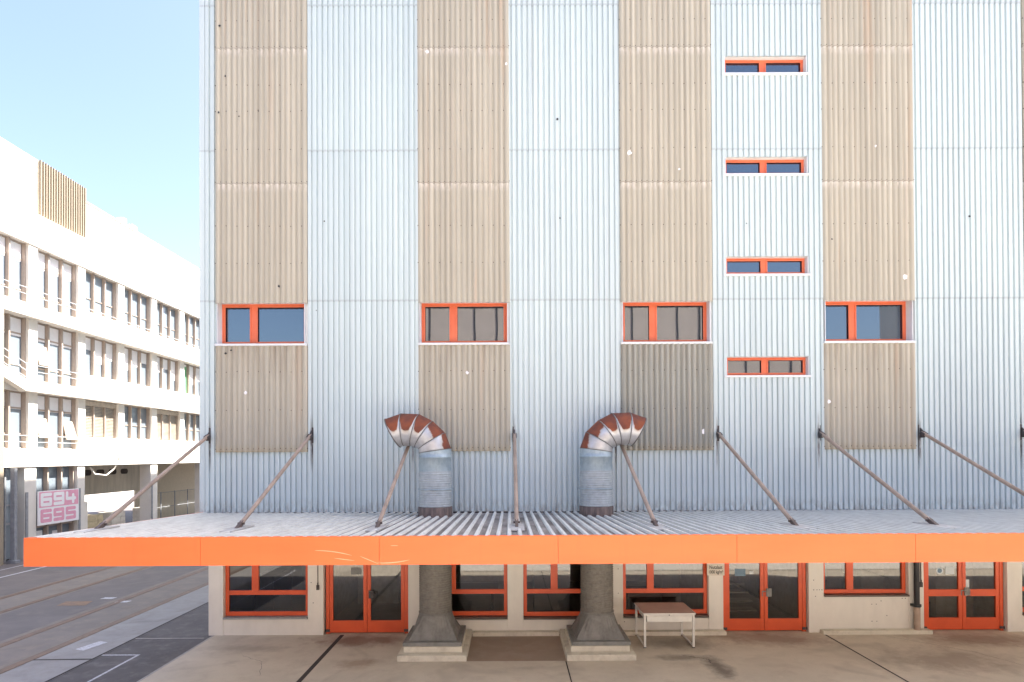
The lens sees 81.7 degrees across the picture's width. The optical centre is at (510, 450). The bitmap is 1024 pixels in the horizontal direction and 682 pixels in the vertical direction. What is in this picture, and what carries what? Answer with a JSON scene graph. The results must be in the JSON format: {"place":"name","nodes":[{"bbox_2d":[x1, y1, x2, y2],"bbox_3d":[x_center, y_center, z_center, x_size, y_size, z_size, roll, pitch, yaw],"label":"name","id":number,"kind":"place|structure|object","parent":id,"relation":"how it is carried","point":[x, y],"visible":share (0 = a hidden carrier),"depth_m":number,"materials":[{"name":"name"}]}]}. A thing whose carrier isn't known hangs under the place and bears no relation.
{"place":"outdoors","nodes":[
{"label":"outdoors","id":0,"kind":"place"},
{"bbox_2d":[88,514,102,528],"bbox_3d":[-22.257,4.106,31.174,0.800,1.333,1.200,0,0,0],"label":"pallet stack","id":1,"kind":"object","parent":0,"point":[94,520],"visible":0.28,"depth_m":31.14,"materials":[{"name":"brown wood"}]},
{"bbox_2d":[0,0,198,267],"label":"sky","id":2,"kind":"structure","parent":0,"point":[104,93],"materials":[{"name":"blue"}]},
{"bbox_2d":[0,507,204,640],"bbox_3d":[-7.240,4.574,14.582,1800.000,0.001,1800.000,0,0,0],"label":"ground","id":3,"kind":"structure","parent":0,"point":[24,620],"depth_m":20.15,"materials":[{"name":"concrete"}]},
{"bbox_2d":[0,288,3,565],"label":"concrete pier","id":4,"kind":"structure","parent":3,"relation":"on","point":[1,426],"depth_m":24.23,"materials":[{"name":"white concrete"}]},
{"bbox_2d":[6,468,20,563],"bbox_3d":[-20.758,2.740,24.710,0.400,3.950,0.290,0,0,0],"label":"steel post","id":5,"kind":"object","parent":3,"relation":"on","point":[13,516],"visible":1,"depth_m":24.64,"materials":[{"name":"grey metal"}]},
{"bbox_2d":[0,565,139,681],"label":"road marking","id":6,"kind":"object","parent":3,"relation":"on","point":[91,645],"visible":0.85,"depth_m":13.77,"materials":[{"name":"paint"}]},
{"bbox_2d":[57,601,91,605],"bbox_3d":[-13.118,4.620,17.852,0.950,0.001,0.550,0,0,0],"label":"rust stain","id":7,"kind":"object","parent":3,"relation":"on","point":[75,603],"visible":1,"depth_m":17.83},
{"bbox_2d":[0,566,154,614],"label":"track bed","id":8,"kind":"object","parent":3,"relation":"on","point":[29,596],"depth_m":20.04,"materials":[{"name":"concrete"}]},
{"bbox_2d":[85,502,87,528],"bbox_3d":[-21.886,3.712,29.977,0.064,2.100,1.200,0,0,0],"label":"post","id":9,"kind":"object","parent":3,"relation":"on","point":[86,515],"visible":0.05,"depth_m":30.50,"materials":[{"name":"white metal"}]},
{"bbox_2d":[0,137,199,562],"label":"office building","id":10,"kind":"structure","parent":3,"relation":"on","point":[101,338],"depth_m":29.95,"materials":[{"name":"white paint"}]},
{"bbox_2d":[0,234,25,301],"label":"window","id":11,"kind":"structure","parent":10,"relation":"in","point":[12,252],"depth_m":25.70,"materials":[{"name":"white glass"}]},
{"bbox_2d":[4,390,25,448],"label":"window","id":12,"kind":"structure","parent":10,"relation":"in","point":[14,401],"depth_m":25.76,"materials":[{"name":"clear glass"}]},
{"bbox_2d":[4,313,25,377],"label":"window","id":13,"kind":"structure","parent":10,"relation":"in","point":[14,327],"depth_m":25.82,"materials":[{"name":"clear glass"}]},
{"bbox_2d":[38,394,75,448],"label":"window","id":14,"kind":"structure","parent":10,"relation":"in","point":[56,410],"depth_m":28.14,"materials":[{"name":"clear glass"}]},
{"bbox_2d":[38,323,75,386],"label":"window","id":15,"kind":"structure","parent":10,"relation":"in","point":[60,344],"depth_m":28.28,"materials":[{"name":"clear glass"}]},
{"bbox_2d":[38,250,75,317],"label":"window","id":16,"kind":"structure","parent":10,"relation":"in","point":[56,277],"depth_m":28.18,"materials":[{"name":"white glass"}]},
{"bbox_2d":[37,488,78,525],"bbox_3d":[-20.910,2.597,27.396,0.061,1.520,2.460,0,0,0],"label":"number sign","id":17,"kind":"object","parent":10,"relation":"attached to","point":[56,506],"visible":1,"depth_m":27.27,"materials":[{"name":"white paint"}]},
{"bbox_2d":[85,400,115,437],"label":"window","id":18,"kind":"structure","parent":10,"relation":"in","point":[100,417],"depth_m":31.05,"materials":[{"name":"beige glass"}]},
{"bbox_2d":[85,336,115,379],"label":"window","id":19,"kind":"structure","parent":10,"relation":"in","point":[100,356],"depth_m":31.17,"materials":[{"name":"white glass"}]},
{"bbox_2d":[85,271,115,320],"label":"window","id":20,"kind":"structure","parent":10,"relation":"in","point":[100,292],"depth_m":31.21,"materials":[{"name":"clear glass"}]},
{"bbox_2d":[90,450,120,475],"bbox_3d":[-21.099,0.677,30.721,0.293,1.343,1.882,0,0,12],"label":"hanging cable","id":21,"kind":"object","parent":10,"relation":"hanging from","point":[110,471],"visible":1,"depth_m":31.02,"materials":[{"name":"white plastic"}]},
{"bbox_2d":[124,405,149,439],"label":"window","id":22,"kind":"structure","parent":10,"relation":"in","point":[136,419],"depth_m":34.17,"materials":[{"name":"grey glass"}]},
{"bbox_2d":[124,347,149,386],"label":"window","id":23,"kind":"structure","parent":10,"relation":"in","point":[136,363],"depth_m":34.19,"materials":[{"name":"white glass"}]},
{"bbox_2d":[124,288,149,331],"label":"window","id":24,"kind":"structure","parent":10,"relation":"in","point":[136,306],"depth_m":34.22,"materials":[{"name":"white glass"}]},
{"bbox_2d":[157,410,177,440],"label":"window","id":25,"kind":"structure","parent":10,"relation":"in","point":[167,421],"depth_m":37.12,"materials":[{"name":"beige glass"}]},
{"bbox_2d":[157,356,177,391],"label":"window","id":26,"kind":"structure","parent":10,"relation":"in","point":[167,369],"depth_m":37.29,"materials":[{"name":"white glass"}]},
{"bbox_2d":[157,302,177,341],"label":"window","id":27,"kind":"structure","parent":10,"relation":"in","point":[167,317],"depth_m":37.31,"materials":[{"name":"white glass"}]},
{"bbox_2d":[184,314,198,348],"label":"window","id":28,"kind":"structure","parent":10,"relation":"in","point":[191,325],"depth_m":40.13,"materials":[{"name":"white glass"}]},
{"bbox_2d":[184,413,199,441],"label":"window","id":29,"kind":"structure","parent":10,"relation":"in","point":[191,421],"depth_m":40.08,"materials":[{"name":"white glass"}]},
{"bbox_2d":[184,364,199,395],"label":"window","id":30,"kind":"structure","parent":10,"relation":"in","point":[191,373],"depth_m":40.08,"materials":[{"name":"white glass"}]},
{"bbox_2d":[0,566,208,673],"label":"rail","id":31,"kind":"object","parent":3,"relation":"on","point":[77,617],"depth_m":17.25,"materials":[{"name":"metal"}]},
{"bbox_2d":[0,566,208,669],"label":"track bed","id":32,"kind":"object","parent":3,"relation":"on","point":[20,650],"depth_m":15.97,"materials":[{"name":"concrete"}]},
{"bbox_2d":[49,603,210,681],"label":"side lane","id":33,"kind":"structure","parent":3,"relation":"on","point":[192,627],"depth_m":13.34,"materials":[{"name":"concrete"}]},
{"bbox_2d":[135,635,213,681],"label":"apron edge","id":34,"kind":"object","parent":33,"relation":"on","point":[173,659],"visible":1,"depth_m":13.80,"materials":[{"name":"grey concrete"}]},
{"bbox_2d":[157,489,193,517],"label":"fence","id":35,"kind":"object","parent":3,"relation":"on","point":[179,504],"visible":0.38,"depth_m":40.37,"materials":[{"name":"grey metal"}]},
{"bbox_2d":[139,629,1023,681],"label":"loading apron","id":36,"kind":"object","parent":3,"relation":"on","point":[771,656],"depth_m":12.59,"materials":[{"name":"concrete"}]},
{"bbox_2d":[397,629,471,661],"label":"concrete plinth","id":37,"kind":"structure","parent":36,"relation":"on","point":[431,653],"depth_m":12.81,"materials":[{"name":"beige concrete"}]},
{"bbox_2d":[384,413,465,645],"bbox_3d":[-1.980,1.714,13.553,1.796,5.130,1.332,0,0,0],"label":"ventilation duct","id":38,"kind":"object","parent":37,"relation":"on","point":[437,624],"visible":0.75,"depth_m":13.23,"materials":[{"name":"metal"}]},
{"bbox_2d":[34,602,908,681],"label":"joint","id":39,"kind":"object","parent":36,"relation":"on","point":[314,664],"visible":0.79,"depth_m":12.90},
{"bbox_2d":[473,630,558,635],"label":"concrete kerb","id":40,"kind":"structure","parent":36,"relation":"on","point":[521,633],"depth_m":14.39,"materials":[{"name":"beige concrete"}]},
{"bbox_2d":[467,636,565,660],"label":"recess slab","id":41,"kind":"structure","parent":36,"relation":"on","point":[515,648],"depth_m":13.46,"materials":[{"name":"concrete"}]},
{"bbox_2d":[560,628,635,660],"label":"concrete plinth","id":42,"kind":"structure","parent":36,"relation":"on","point":[604,653],"depth_m":12.82,"materials":[{"name":"beige concrete"}]},
{"bbox_2d":[566,412,646,645],"bbox_3d":[2.225,1.694,13.557,1.794,5.130,1.332,0,0,0],"label":"ventilation duct","id":43,"kind":"object","parent":42,"relation":"on","point":[595,623],"visible":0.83,"depth_m":13.23,"materials":[{"name":"metal"}]},
{"bbox_2d":[634,602,695,647],"bbox_3d":[3.619,4.112,13.958,1.202,0.793,0.996,0,0,0],"label":"table","id":44,"kind":"object","parent":36,"relation":"on","point":[681,612],"visible":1,"depth_m":13.61,"materials":[{"name":"white paint"}]},
{"bbox_2d":[623,629,726,635],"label":"concrete kerb","id":45,"kind":"structure","parent":36,"relation":"on","point":[677,632],"depth_m":14.39,"materials":[{"name":"beige concrete"}]},
{"bbox_2d":[820,628,932,634],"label":"concrete kerb","id":46,"kind":"structure","parent":36,"relation":"on","point":[870,631],"depth_m":14.40,"materials":[{"name":"beige concrete"}]},
{"bbox_2d":[199,0,1023,635],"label":"warehouse building","id":47,"kind":"structure","parent":3,"relation":"on","point":[769,238],"depth_m":14.62,"materials":[{"name":"white metal"}]},
{"bbox_2d":[214,303,307,345],"bbox_3d":[-6.156,-3.119,14.713,2.250,1.106,0.350,0,0,0],"label":"window","id":48,"kind":"structure","parent":47,"relation":"in","point":[250,324],"depth_m":14.86,"materials":[{"name":"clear glass"}]},
{"bbox_2d":[223,565,307,619],"bbox_3d":[-6.044,3.241,14.651,2.075,1.835,0.225,0,0,0],"label":"window","id":49,"kind":"structure","parent":47,"relation":"in","point":[230,615],"depth_m":14.69,"materials":[{"name":"orange metal"}]},
{"bbox_2d":[325,565,407,633],"bbox_3d":[-3.563,3.435,14.683,2.055,2.245,0.163,0,0,0],"label":"double door","id":50,"kind":"structure","parent":47,"relation":"in","point":[365,625],"depth_m":14.68,"materials":[{"name":"orange metal"}]},
{"bbox_2d":[418,302,508,344],"bbox_3d":[-1.156,-3.142,14.718,2.250,1.106,0.350,0,0,0],"label":"window","id":51,"kind":"structure","parent":47,"relation":"in","point":[485,323],"depth_m":14.87,"materials":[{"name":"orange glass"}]},
{"bbox_2d":[451,564,506,618],"bbox_3d":[-1.121,3.228,14.656,2.080,1.855,0.225,0,0,0],"label":"window","id":52,"kind":"structure","parent":47,"relation":"in","point":[454,591],"depth_m":14.70,"materials":[{"name":"orange metal"}]},
{"bbox_2d":[24,424,1023,566],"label":"canopy","id":53,"kind":"object","parent":47,"relation":"attached to","point":[650,536],"visible":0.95,"depth_m":9.22,"materials":[{"name":"metal"}]},
{"bbox_2d":[523,564,580,619],"bbox_3d":[1.384,3.226,14.658,2.130,1.875,0.225,0,0,0],"label":"window","id":54,"kind":"structure","parent":47,"relation":"in","point":[528,615],"depth_m":14.70,"materials":[{"name":"orange metal"}]},
{"bbox_2d":[623,563,708,617],"bbox_3d":[3.829,3.195,14.660,2.100,1.835,0.225,0,0,0],"label":"window","id":55,"kind":"structure","parent":47,"relation":"in","point":[627,613],"depth_m":14.70,"materials":[{"name":"orange metal"}]},
{"bbox_2d":[621,301,712,343],"bbox_3d":[3.844,-3.166,14.722,2.250,1.106,0.350,0,0,0],"label":"window","id":56,"kind":"structure","parent":47,"relation":"in","point":[645,322],"depth_m":14.87,"materials":[{"name":"clear glass"}]},
{"bbox_2d":[707,563,724,575],"bbox_3d":[5.052,2.846,14.579,0.430,0.480,0.026,0,0,0],"label":"load sign","id":57,"kind":"object","parent":47,"relation":"attached to","point":[715,568],"visible":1,"depth_m":14.57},
{"bbox_2d":[723,563,806,631],"bbox_3d":[6.295,3.388,14.692,2.090,2.245,0.163,0,0,0],"label":"double door","id":58,"kind":"structure","parent":47,"relation":"in","point":[762,623],"depth_m":14.69,"materials":[{"name":"orange metal"}]},
{"bbox_2d":[723,55,807,75],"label":"window","id":59,"kind":"structure","parent":47,"relation":"in","point":[736,66],"depth_m":14.80,"materials":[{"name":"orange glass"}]},
{"bbox_2d":[723,156,808,176],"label":"window","id":60,"kind":"structure","parent":47,"relation":"in","point":[763,166],"depth_m":14.78,"materials":[{"name":"orange glass"}]},
{"bbox_2d":[724,256,809,276],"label":"window","id":61,"kind":"structure","parent":47,"relation":"in","point":[735,266],"depth_m":14.77,"materials":[{"name":"orange glass"}]},
{"bbox_2d":[725,356,810,377],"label":"window","id":62,"kind":"structure","parent":47,"relation":"in","point":[779,366],"depth_m":14.75,"materials":[{"name":"orange glass"}]},
{"bbox_2d":[823,562,909,596],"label":"window","id":63,"kind":"structure","parent":47,"relation":"in","point":[901,592],"depth_m":14.71,"materials":[{"name":"orange metal"}]},
{"bbox_2d":[823,300,915,343],"bbox_3d":[8.844,-3.189,14.727,2.250,1.106,0.350,0,0,0],"label":"window","id":64,"kind":"structure","parent":47,"relation":"in","point":[859,321],"depth_m":14.88,"materials":[{"name":"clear glass"}]},
{"bbox_2d":[910,562,921,630],"bbox_3d":[9.944,3.132,14.497,0.200,2.720,0.184,0,0,0],"label":"downpipe","id":65,"kind":"object","parent":47,"relation":"attached to","point":[916,605],"visible":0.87,"depth_m":14.44,"materials":[{"name":"black plastic"}]},
{"bbox_2d":[923,562,1004,630],"bbox_3d":[11.220,3.365,14.697,2.040,2.245,0.163,0,0,0],"label":"double door","id":66,"kind":"structure","parent":47,"relation":"in","point":[963,589],"depth_m":14.69,"materials":[{"name":"orange metal"}]},
{"bbox_2d":[0,585,208,681],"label":"pavement","id":67,"kind":"structure","parent":0,"point":[116,635],"depth_m":14.23,"materials":[{"name":"concrete"}]},
{"bbox_2d":[85,491,133,512],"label":"yard","id":68,"kind":"structure","parent":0,"point":[106,501],"depth_m":59.60,"materials":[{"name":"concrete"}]},
{"bbox_2d":[98,511,124,525],"bbox_3d":[-22.359,4.122,33.173,0.800,1.333,1.200,0,0,0],"label":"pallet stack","id":69,"kind":"object","parent":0,"point":[119,519],"visible":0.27,"depth_m":32.99,"materials":[{"name":"grey wood"}]},
{"bbox_2d":[133,507,139,521],"bbox_3d":[-22.362,4.146,36.173,0.800,1.333,1.200,0,0,0],"label":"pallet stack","id":70,"kind":"object","parent":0,"point":[136,514],"visible":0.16,"depth_m":35.59,"materials":[{"name":"grey wood"}]}
]}

